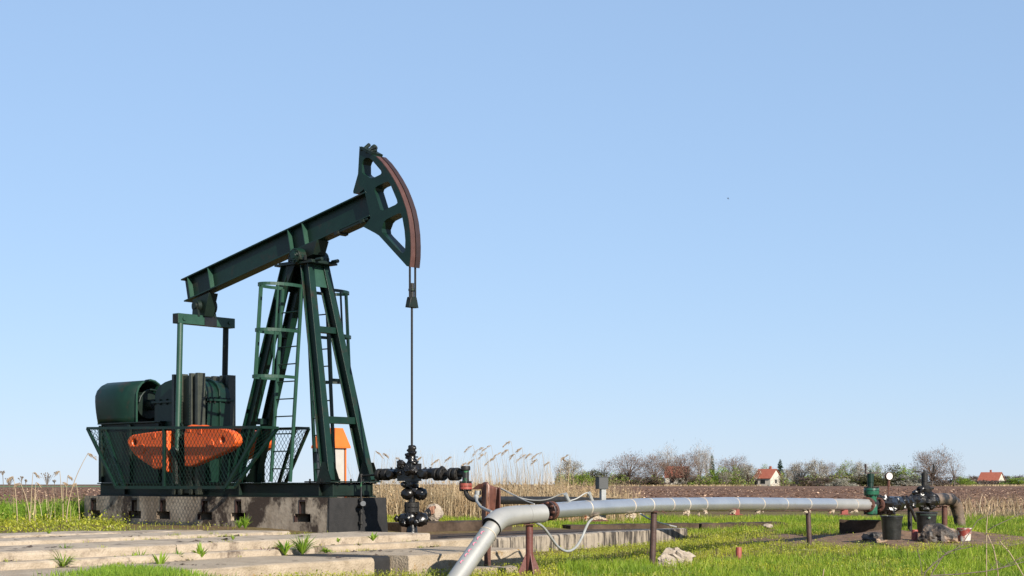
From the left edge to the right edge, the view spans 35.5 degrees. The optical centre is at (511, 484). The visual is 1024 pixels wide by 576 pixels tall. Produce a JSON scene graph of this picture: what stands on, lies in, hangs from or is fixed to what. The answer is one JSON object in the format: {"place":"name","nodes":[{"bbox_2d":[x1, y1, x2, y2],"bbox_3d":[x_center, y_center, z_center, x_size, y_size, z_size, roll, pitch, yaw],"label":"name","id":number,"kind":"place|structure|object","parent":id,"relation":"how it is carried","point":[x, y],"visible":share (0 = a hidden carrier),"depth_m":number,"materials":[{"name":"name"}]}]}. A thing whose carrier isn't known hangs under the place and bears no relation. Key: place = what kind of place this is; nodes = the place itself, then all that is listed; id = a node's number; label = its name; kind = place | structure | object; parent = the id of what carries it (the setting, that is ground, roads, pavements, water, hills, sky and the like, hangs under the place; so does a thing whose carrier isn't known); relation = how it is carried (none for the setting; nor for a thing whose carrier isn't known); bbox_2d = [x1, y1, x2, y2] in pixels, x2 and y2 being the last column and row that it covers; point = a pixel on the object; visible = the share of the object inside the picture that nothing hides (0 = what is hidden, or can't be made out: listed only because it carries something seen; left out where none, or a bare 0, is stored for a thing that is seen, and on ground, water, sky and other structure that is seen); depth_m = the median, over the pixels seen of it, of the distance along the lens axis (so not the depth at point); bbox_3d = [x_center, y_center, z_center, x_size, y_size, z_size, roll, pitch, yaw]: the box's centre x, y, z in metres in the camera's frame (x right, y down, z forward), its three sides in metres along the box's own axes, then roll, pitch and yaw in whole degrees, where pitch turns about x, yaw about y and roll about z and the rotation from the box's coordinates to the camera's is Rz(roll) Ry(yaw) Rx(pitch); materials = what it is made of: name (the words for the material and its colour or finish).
{"place":"outdoors","nodes":[
{"label":"outdoors","id":0,"kind":"place"},
{"bbox_2d":[0,486,99,486],"bbox_3d":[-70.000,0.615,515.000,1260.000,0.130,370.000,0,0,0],"label":"crop field","id":1,"kind":"structure","parent":0,"point":[50,486],"depth_m":487.28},
{"bbox_2d":[0,485,552,485],"bbox_3d":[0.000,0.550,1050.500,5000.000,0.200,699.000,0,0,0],"label":"field","id":2,"kind":"structure","parent":0,"point":[99,485],"depth_m":805.00,"materials":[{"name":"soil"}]},
{"bbox_2d":[0,486,1023,510],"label":"ploughed field","id":3,"kind":"structure","parent":0,"point":[716,493],"depth_m":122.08,"materials":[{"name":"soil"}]},
{"bbox_2d":[0,484,1023,575],"bbox_3d":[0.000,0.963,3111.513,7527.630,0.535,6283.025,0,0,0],"label":"ground","id":4,"kind":"structure","parent":0,"point":[523,528],"depth_m":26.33,"materials":[{"name":"green plant"}]},
{"bbox_2d":[0,492,85,523],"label":"tall weeds","id":5,"kind":"object","parent":4,"relation":"on","point":[46,505],"visible":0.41,"depth_m":28.94,"materials":[{"name":"green plant"}]},
{"bbox_2d":[9,489,91,520],"bbox_3d":[-8.454,0.345,29.311,1.800,0.719,2.674,0,0,0],"label":"dry straw clump","id":6,"kind":"object","parent":4,"relation":"on","point":[50,502],"visible":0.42,"depth_m":28.51,"materials":[{"name":"beige plant"}]},
{"bbox_2d":[0,531,120,537],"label":"concrete slab","id":7,"kind":"structure","parent":4,"relation":"on","point":[31,534],"depth_m":20.59,"materials":[{"name":"beige concrete"}]},
{"bbox_2d":[0,510,133,532],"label":"flowering weeds","id":8,"kind":"object","parent":4,"relation":"on","point":[105,523],"visible":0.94,"depth_m":24.40,"materials":[{"name":"plant"}]},
{"bbox_2d":[0,542,175,561],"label":"concrete slab","id":9,"kind":"structure","parent":4,"relation":"on","point":[41,551],"depth_m":17.77,"materials":[{"name":"beige concrete"}]},
{"bbox_2d":[0,530,289,545],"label":"concrete slab","id":10,"kind":"structure","parent":4,"relation":"on","point":[75,539],"depth_m":20.25,"materials":[{"name":"beige concrete"}]},
{"bbox_2d":[109,529,202,532],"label":"concrete slab","id":11,"kind":"structure","parent":4,"relation":"on","point":[148,531],"depth_m":22.07,"materials":[{"name":"concrete"}]},
{"bbox_2d":[0,547,314,570],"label":"concrete slab","id":12,"kind":"structure","parent":4,"relation":"on","point":[45,563],"depth_m":17.91,"materials":[{"name":"beige concrete"}]},
{"bbox_2d":[0,556,373,575],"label":"concrete slab","id":13,"kind":"structure","parent":4,"relation":"on","point":[257,565],"depth_m":17.93,"materials":[{"name":"beige concrete"}]},
{"bbox_2d":[47,549,82,566],"bbox_3d":[-4.763,0.767,16.905,0.474,0.227,0.350,0,0,-23],"label":"weed plant","id":14,"kind":"object","parent":13,"relation":"on","point":[62,564],"visible":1,"depth_m":16.90,"materials":[{"name":"green plant"}]},
{"bbox_2d":[33,562,236,575],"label":"green grass","id":15,"kind":"structure","parent":13,"relation":"on","point":[128,570],"depth_m":15.40,"materials":[{"name":"green plant"}]},
{"bbox_2d":[152,551,168,563],"bbox_3d":[-3.924,0.839,17.738,0.228,0.225,0.147,0,0,-37],"label":"weed plant","id":16,"kind":"object","parent":13,"relation":"on","point":[162,560],"visible":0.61,"depth_m":17.73,"materials":[{"name":"green plant"}]},
{"bbox_2d":[192,542,207,556],"bbox_3d":[-3.637,0.774,18.704,0.244,0.216,0.176,0,0,22],"label":"weed plant","id":17,"kind":"object","parent":13,"relation":"on","point":[200,550],"visible":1,"depth_m":18.70,"materials":[{"name":"green plant"}]},
{"bbox_2d":[4,532,434,573],"bbox_3d":[-4.786,0.759,18.043,4.085,0.255,11.824,0,0,33],"label":"slab debris","id":18,"kind":"object","parent":13,"relation":"on","point":[224,539],"visible":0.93,"depth_m":19.51,"materials":[{"name":"soil"}]},
{"bbox_2d":[2,531,437,567],"bbox_3d":[-4.942,0.746,18.195,1.922,0.271,11.751,0,0,33],"label":"joint moss","id":19,"kind":"object","parent":13,"relation":"on","point":[226,540],"visible":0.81,"depth_m":20.75,"materials":[{"name":"green plant"}]},
{"bbox_2d":[84,496,387,532],"bbox_3d":[-4.861,0.530,27.309,6.392,0.640,1.305,0,0,40],"label":"pump foundation","id":20,"kind":"object","parent":4,"relation":"on","point":[319,514],"visible":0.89,"depth_m":25.94,"materials":[{"name":"concrete"}]},
{"bbox_2d":[86,143,420,497],"bbox_3d":[-4.365,-2.578,26.883,7.562,5.572,2.112,0,0,40],"label":"oil pump jack","id":21,"kind":"object","parent":20,"relation":"on","point":[179,434],"visible":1,"depth_m":26.43,"materials":[{"name":"green paint"}]},
{"bbox_2d":[108,531,429,552],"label":"concrete slab","id":22,"kind":"structure","parent":4,"relation":"on","point":[186,545],"depth_m":20.68,"materials":[{"name":"beige concrete"}]},
{"bbox_2d":[311,428,350,482],"bbox_3d":[-3.428,-0.130,30.285,0.631,1.860,0.426,0,0,40],"label":"control cabinet","id":23,"kind":"object","parent":4,"relation":"on","point":[342,444],"visible":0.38,"depth_m":30.14,"materials":[{"name":"white metal"}]},
{"bbox_2d":[282,554,389,575],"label":"concrete slab","id":24,"kind":"structure","parent":4,"relation":"on","point":[381,563],"depth_m":19.67,"materials":[{"name":"grey concrete"}]},
{"bbox_2d":[273,541,292,554],"bbox_3d":[-2.817,0.769,19.853,0.359,0.226,0.239,0,0,0],"label":"weed plant","id":25,"kind":"object","parent":24,"relation":"on","point":[281,548],"visible":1,"depth_m":19.82,"materials":[{"name":"green plant"}]},
{"bbox_2d":[286,531,318,554],"bbox_3d":[-2.622,0.721,20.021,0.489,0.319,0.366,0,0,-26],"label":"weed plant","id":26,"kind":"object","parent":24,"relation":"on","point":[302,548],"visible":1,"depth_m":19.97,"materials":[{"name":"green plant"}]},
{"bbox_2d":[314,538,472,552],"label":"concrete slab","id":27,"kind":"structure","parent":4,"relation":"on","point":[462,542],"depth_m":21.94,"materials":[{"name":"beige concrete"}]},
{"bbox_2d":[315,546,525,575],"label":"concrete slab","id":28,"kind":"structure","parent":4,"relation":"on","point":[427,558],"depth_m":20.38,"materials":[{"name":"beige concrete"}]},
{"bbox_2d":[387,520,511,531],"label":"concrete kerb","id":29,"kind":"structure","parent":4,"relation":"on","point":[453,525],"depth_m":26.85,"materials":[{"name":"concrete"}]},
{"bbox_2d":[424,503,443,520],"bbox_3d":[-1.332,0.499,27.290,0.330,0.353,0.279,0,0,0],"label":"rock","id":30,"kind":"object","parent":29,"relation":"on","point":[434,512],"visible":0.84,"depth_m":27.21,"materials":[{"name":"stone"}]},
{"bbox_2d":[472,482,500,565],"bbox_3d":[-0.332,0.572,20.486,0.305,1.203,0.306,0,0,-32],"label":"rusty post","id":31,"kind":"object","parent":4,"relation":"on","point":[491,497],"visible":0.68,"depth_m":20.47,"materials":[{"name":"metal"}]},
{"bbox_2d":[473,491,491,512],"bbox_3d":[-0.365,0.216,19.866,0.102,0.268,1.356,0,0,-8],"label":"conduit","id":32,"kind":"object","parent":31,"relation":"attached to","point":[476,496],"visible":1,"depth_m":20.21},
{"bbox_2d":[471,565,517,574],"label":"concrete block","id":33,"kind":"object","parent":4,"relation":"on","point":[490,569],"depth_m":19.92,"materials":[{"name":"beige concrete"}]},
{"bbox_2d":[347,448,643,523],"bbox_3d":[-0.526,-0.040,35.851,7.264,1.750,5.865,0,0,0],"label":"reed bed","id":34,"kind":"object","parent":4,"relation":"on","point":[470,509],"visible":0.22,"depth_m":34.20,"materials":[{"name":"beige plant"}]},
{"bbox_2d":[518,524,540,575],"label":"pipe support","id":35,"kind":"object","parent":4,"relation":"on","point":[529,562],"visible":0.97,"depth_m":19.41,"materials":[{"name":"red paint"}]},
{"bbox_2d":[447,491,875,575],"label":"silver pipeline","id":36,"kind":"object","parent":35,"relation":"on","point":[495,522],"visible":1,"depth_m":20.96,"materials":[{"name":"metal"}]},
{"bbox_2d":[536,518,592,551],"bbox_3d":[0.661,0.648,20.052,0.041,0.419,1.331,0,0,34],"label":"cable","id":37,"kind":"object","parent":36,"relation":"hanging from","point":[557,545],"visible":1,"depth_m":20.06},
{"bbox_2d":[595,477,607,517],"bbox_3d":[1.191,0.190,21.200,0.156,0.580,0.120,0,0,-25],"label":"junction box","id":38,"kind":"object","parent":36,"relation":"attached to","point":[601,484],"visible":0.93,"depth_m":21.16,"materials":[{"name":"grey plastic"}]},
{"bbox_2d":[862,464,884,514],"bbox_3d":[6.389,0.095,28.373,0.274,0.907,0.585,0,0,35],"label":"gate valve","id":39,"kind":"object","parent":36,"relation":"attached to","point":[871,492],"visible":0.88,"depth_m":28.28,"materials":[{"name":"green paint"}]},
{"bbox_2d":[430,529,634,539],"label":"concrete slab","id":40,"kind":"structure","parent":4,"relation":"on","point":[466,535],"depth_m":26.49,"materials":[{"name":"concrete"}]},
{"bbox_2d":[357,445,481,532],"bbox_3d":[-1.431,0.125,24.410,2.600,1.450,0.384,0,0,40],"label":"wellhead","id":41,"kind":"object","parent":40,"relation":"on","point":[411,473],"visible":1,"depth_m":24.41,"materials":[{"name":"metal"}]},
{"bbox_2d":[480,496,619,503],"bbox_3d":[2.595,0.311,26.852,8.924,0.263,1.062,0,0,-41],"label":"flow pipe","id":42,"kind":"object","parent":41,"relation":"attached to","point":[510,500],"visible":0.27,"depth_m":25.06,"materials":[{"name":"black metal"}]},
{"bbox_2d":[552,458,587,485],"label":"blossom tree","id":43,"kind":"object","parent":4,"relation":"on","point":[566,467],"visible":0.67,"depth_m":518.24,"materials":[{"name":"grey plant"}]},
{"bbox_2d":[564,471,594,485],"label":"green bush","id":44,"kind":"object","parent":4,"relation":"on","point":[582,477],"visible":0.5,"depth_m":513.37,"materials":[{"name":"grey plant"}]},
{"bbox_2d":[491,528,686,551],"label":"concrete slab","id":45,"kind":"structure","parent":4,"relation":"on","point":[542,542],"depth_m":26.31,"materials":[{"name":"concrete"}]},
{"bbox_2d":[583,468,613,483],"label":"olive bush","id":46,"kind":"object","parent":4,"relation":"on","point":[594,474],"visible":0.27,"depth_m":520.18,"materials":[{"name":"grey plant"}]},
{"bbox_2d":[604,450,647,479],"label":"bare tree","id":47,"kind":"object","parent":4,"relation":"on","point":[630,471],"visible":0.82,"depth_m":518.84,"materials":[{"name":"grey plant"}]},
{"bbox_2d":[562,523,698,530],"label":"concrete kerb","id":48,"kind":"structure","parent":4,"relation":"on","point":[624,526],"depth_m":30.21,"materials":[{"name":"concrete"}]},
{"bbox_2d":[609,475,670,485],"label":"scrub bush","id":49,"kind":"object","parent":4,"relation":"on","point":[639,479],"visible":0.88,"depth_m":502.12,"materials":[{"name":"grey plant"}]},
{"bbox_2d":[649,511,658,565],"bbox_3d":[1.937,0.783,21.893,0.129,0.823,0.139,0,0,0],"label":"pipe support","id":50,"kind":"object","parent":4,"relation":"on","point":[653,529],"visible":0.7,"depth_m":21.86,"materials":[{"name":"brown paint"}]},
{"bbox_2d":[636,452,678,482],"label":"bare tree","id":51,"kind":"object","parent":4,"relation":"on","point":[654,473],"visible":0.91,"depth_m":508.89,"materials":[{"name":"grey plant"}]},
{"bbox_2d":[653,443,679,473],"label":"birch tree","id":52,"kind":"object","parent":4,"relation":"on","point":[670,460],"visible":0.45,"depth_m":539.56,"materials":[{"name":"grey plant"}]},
{"bbox_2d":[656,553,676,566],"bbox_3d":[2.119,1.090,22.000,0.309,0.300,0.263,0,0,0],"label":"rock","id":53,"kind":"object","parent":4,"relation":"on","point":[662,557],"visible":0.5,"depth_m":21.94,"materials":[{"name":"stone"}]},
{"bbox_2d":[657,459,690,484],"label":"bare tree","id":54,"kind":"object","parent":4,"relation":"on","point":[671,477],"visible":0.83,"depth_m":514.75,"materials":[{"name":"brown plant"}]},
{"bbox_2d":[662,547,695,565],"bbox_3d":[2.322,1.070,22.271,0.505,0.389,0.379,0,0,0],"label":"rock","id":55,"kind":"object","parent":4,"relation":"on","point":[678,553],"visible":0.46,"depth_m":22.20,"materials":[{"name":"stone"}]},
{"bbox_2d":[670,449,704,483],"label":"bare tree","id":56,"kind":"object","parent":4,"relation":"on","point":[686,472],"visible":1,"depth_m":511.41,"materials":[{"name":"grey plant"}]},
{"bbox_2d":[689,437,713,479],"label":"birch tree","id":57,"kind":"object","parent":4,"relation":"on","point":[699,459],"visible":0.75,"depth_m":527.77,"materials":[{"name":"grey plant"}]},
{"bbox_2d":[694,444,719,475],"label":"birch tree","id":58,"kind":"object","parent":4,"relation":"on","point":[709,463],"visible":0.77,"depth_m":531.55,"materials":[{"name":"grey plant"}]},
{"bbox_2d":[683,466,745,484],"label":"green bush","id":59,"kind":"object","parent":4,"relation":"on","point":[715,475],"visible":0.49,"depth_m":513.29,"materials":[{"name":"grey plant"}]},
{"bbox_2d":[718,471,735,484],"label":"blossom tree","id":60,"kind":"object","parent":4,"relation":"on","point":[724,476],"visible":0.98,"depth_m":506.47,"materials":[{"name":"grey plant"}]},
{"bbox_2d":[441,511,1023,575],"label":"green grass","id":61,"kind":"structure","parent":4,"relation":"on","point":[928,557],"depth_m":22.65,"materials":[{"name":"green plant"}]},
{"bbox_2d":[554,470,914,485],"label":"green undergrowth","id":62,"kind":"object","parent":4,"relation":"on","point":[811,476],"visible":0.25,"depth_m":507.74,"materials":[{"name":"green plant"}]},
{"bbox_2d":[714,454,758,474],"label":"bare tree","id":63,"kind":"object","parent":4,"relation":"on","point":[726,464],"visible":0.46,"depth_m":535.31,"materials":[{"name":"grey plant"}]},
{"bbox_2d":[696,521,786,529],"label":"concrete kerb","id":64,"kind":"structure","parent":4,"relation":"on","point":[702,525],"depth_m":31.57,"materials":[{"name":"concrete"}]},
{"bbox_2d":[733,463,761,485],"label":"blossom tree","id":65,"kind":"object","parent":4,"relation":"on","point":[748,478],"visible":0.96,"depth_m":510.17,"materials":[{"name":"grey plant"}]},
{"bbox_2d":[752,466,781,485],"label":"house","id":66,"kind":"structure","parent":4,"relation":"on","point":[770,476],"depth_m":509.86,"materials":[{"name":"white paint"}]},
{"bbox_2d":[780,468,793,485],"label":"blossom tree","id":67,"kind":"object","parent":4,"relation":"on","point":[787,474],"visible":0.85,"depth_m":511.71,"materials":[{"name":"grey plant"}]},
{"bbox_2d":[786,460,818,484],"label":"blossom tree","id":68,"kind":"object","parent":4,"relation":"on","point":[796,470],"visible":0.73,"depth_m":517.09,"materials":[{"name":"grey plant"}]},
{"bbox_2d":[610,484,1023,485],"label":"dry field margin","id":69,"kind":"object","parent":4,"relation":"on","point":[806,485],"visible":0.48,"depth_m":495.10,"materials":[{"name":"brown plant"}]},
{"bbox_2d":[801,457,832,479],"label":"blossom tree","id":70,"kind":"object","parent":4,"relation":"on","point":[809,470],"visible":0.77,"depth_m":510.45,"materials":[{"name":"grey plant"}]},
{"bbox_2d":[785,476,860,485],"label":"scrub bush","id":71,"kind":"object","parent":4,"relation":"on","point":[817,481],"visible":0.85,"depth_m":498.14,"materials":[{"name":"green plant"}]},
{"bbox_2d":[820,462,844,477],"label":"bare tree","id":72,"kind":"object","parent":4,"relation":"on","point":[832,464],"visible":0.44,"depth_m":523.89,"materials":[{"name":"grey plant"}]},
{"bbox_2d":[820,478,857,485],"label":"blossom bush","id":73,"kind":"object","parent":4,"relation":"on","point":[843,483],"visible":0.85,"depth_m":488.39,"materials":[{"name":"grey plant"}]},
{"bbox_2d":[836,457,856,475],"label":"budding tree","id":74,"kind":"object","parent":4,"relation":"on","point":[846,469],"visible":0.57,"depth_m":519.57,"materials":[{"name":"green plant"}]},
{"bbox_2d":[850,458,869,481],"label":"blossom tree","id":75,"kind":"object","parent":4,"relation":"on","point":[859,466],"visible":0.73,"depth_m":514.94,"materials":[{"name":"grey plant"}]},
{"bbox_2d":[839,519,881,533],"bbox_3d":[6.491,0.820,29.512,0.898,0.345,0.236,0,0,12],"label":"concrete block","id":76,"kind":"object","parent":4,"relation":"on","point":[852,526],"depth_m":29.42,"materials":[{"name":"concrete"}]},
{"bbox_2d":[833,474,899,485],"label":"olive bush","id":77,"kind":"object","parent":4,"relation":"on","point":[860,480],"visible":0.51,"depth_m":497.83,"materials":[{"name":"green plant"}]},
{"bbox_2d":[717,530,1023,550],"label":"dirt patch","id":78,"kind":"object","parent":4,"relation":"on","point":[902,542],"visible":0.27,"depth_m":27.99,"materials":[{"name":"brown soil"}]},
{"bbox_2d":[806,510,811,547],"bbox_3d":[4.836,0.757,26.104,0.131,0.685,0.134,0,0,0],"label":"pipe support","id":79,"kind":"object","parent":78,"relation":"on","point":[808,528],"visible":0.72,"depth_m":26.07,"materials":[{"name":"brown paint"}]},
{"bbox_2d":[861,532,887,542],"bbox_3d":[6.159,0.951,27.191,0.448,0.289,0.410,0,0,0],"label":"rock","id":80,"kind":"object","parent":78,"relation":"on","point":[875,537],"visible":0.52,"depth_m":27.09,"materials":[{"name":"grey stone"}]},
{"bbox_2d":[880,515,902,539],"bbox_3d":[6.298,0.720,26.538,0.379,0.400,0.379,0,0,0],"label":"bucket","id":81,"kind":"object","parent":78,"relation":"on","point":[891,527],"visible":1,"depth_m":26.40,"materials":[{"name":"black plastic"}]},
{"bbox_2d":[907,509,911,530],"bbox_3d":[7.438,0.696,29.911,0.126,0.619,0.144,0,0,0],"label":"pipe support","id":82,"kind":"object","parent":78,"relation":"on","point":[909,521],"visible":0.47,"depth_m":29.87,"materials":[{"name":"black metal"}]},
{"bbox_2d":[877,464,939,521],"bbox_3d":[7.354,0.162,29.738,0.434,1.088,2.974,0,0,36],"label":"oily manifold","id":83,"kind":"object","parent":82,"relation":"on","point":[923,498],"visible":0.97,"depth_m":29.94,"materials":[{"name":"metal"}]},
{"bbox_2d":[915,512,937,532],"bbox_3d":[7.446,0.708,28.745,0.400,0.424,0.410,0,0,0],"label":"bucket","id":84,"kind":"object","parent":78,"relation":"on","point":[923,519],"visible":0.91,"depth_m":28.61,"materials":[{"name":"black plastic"}]},
{"bbox_2d":[917,523,959,542],"bbox_3d":[7.273,0.931,27.298,0.773,0.541,0.547,0,0,0],"label":"rock","id":85,"kind":"object","parent":78,"relation":"on","point":[937,532],"visible":0.66,"depth_m":27.09,"materials":[{"name":"grey stone"}]},
{"bbox_2d":[939,505,947,525],"bbox_3d":[8.500,0.683,31.443,0.154,0.531,0.176,0,0,0],"label":"pipe support","id":86,"kind":"object","parent":78,"relation":"on","point":[944,514],"visible":0.73,"depth_m":31.39,"materials":[{"name":"brown metal"}]},
{"bbox_2d":[956,528,971,541],"bbox_3d":[7.291,0.812,25.794,0.248,0.216,0.248,0,0,0],"label":"bucket","id":87,"kind":"object","parent":78,"relation":"on","point":[962,533],"visible":0.93,"depth_m":25.70,"materials":[{"name":"plastic"}]},
{"bbox_2d":[859,471,917,485],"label":"olive bush","id":88,"kind":"object","parent":4,"relation":"on","point":[884,483],"visible":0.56,"depth_m":496.45,"materials":[{"name":"green plant"}]},
{"bbox_2d":[878,463,906,482],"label":"olive bush","id":89,"kind":"object","parent":4,"relation":"on","point":[893,471],"visible":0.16,"depth_m":512.11,"materials":[{"name":"green plant"}]},
{"bbox_2d":[891,465,920,480],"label":"green bush","id":90,"kind":"object","parent":4,"relation":"on","point":[905,471],"visible":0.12,"depth_m":507.35,"materials":[{"name":"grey plant"}]},
{"bbox_2d":[891,474,929,485],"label":"blossom bush","id":91,"kind":"object","parent":4,"relation":"on","point":[906,481],"visible":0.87,"depth_m":493.01,"materials":[{"name":"grey plant"}]},
{"bbox_2d":[909,477,960,485],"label":"scrub bush","id":92,"kind":"object","parent":4,"relation":"on","point":[937,483],"visible":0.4,"depth_m":502.36,"materials":[{"name":"grey plant"}]},
{"bbox_2d":[906,443,964,485],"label":"bare tree","id":93,"kind":"object","parent":4,"relation":"on","point":[928,462],"visible":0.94,"depth_m":489.60,"materials":[{"name":"grey plant"}]},
{"bbox_2d":[934,493,965,527],"bbox_3d":[8.559,0.606,31.499,0.323,0.871,1.465,0,0,39],"label":"bent pipe","id":94,"kind":"object","parent":4,"relation":"on","point":[952,501],"visible":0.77,"depth_m":31.76,"materials":[{"name":"metal"}]},
{"bbox_2d":[940,451,964,483],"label":"bare tree","id":95,"kind":"object","parent":4,"relation":"on","point":[955,476],"visible":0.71,"depth_m":499.86,"materials":[{"name":"grey plant"}]},
{"bbox_2d":[951,476,975,485],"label":"green bush","id":96,"kind":"object","parent":4,"relation":"on","point":[962,481],"visible":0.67,"depth_m":519.34,"materials":[{"name":"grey plant"}]},
{"bbox_2d":[917,502,1023,575],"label":"dry shrub","id":97,"kind":"object","parent":4,"relation":"on","point":[938,560],"visible":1,"depth_m":16.50,"materials":[{"name":"brown plant"}]},
{"bbox_2d":[947,494,1023,519],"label":"dry brush","id":98,"kind":"object","parent":4,"relation":"on","point":[1003,510],"visible":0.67,"depth_m":38.39,"materials":[{"name":"beige plant"}]},
{"bbox_2d":[978,470,1005,484],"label":"house","id":99,"kind":"structure","parent":4,"relation":"on","point":[991,475],"depth_m":598.44,"materials":[{"name":"red tile"}]},
{"bbox_2d":[998,476,1023,484],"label":"green bush","id":100,"kind":"object","parent":4,"relation":"on","point":[1013,481],"visible":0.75,"depth_m":559.41,"materials":[{"name":"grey plant"}]},
{"bbox_2d":[0,0,1023,483],"label":"sky","id":101,"kind":"structure","parent":0,"point":[589,281],"materials":[{"name":"blue"}]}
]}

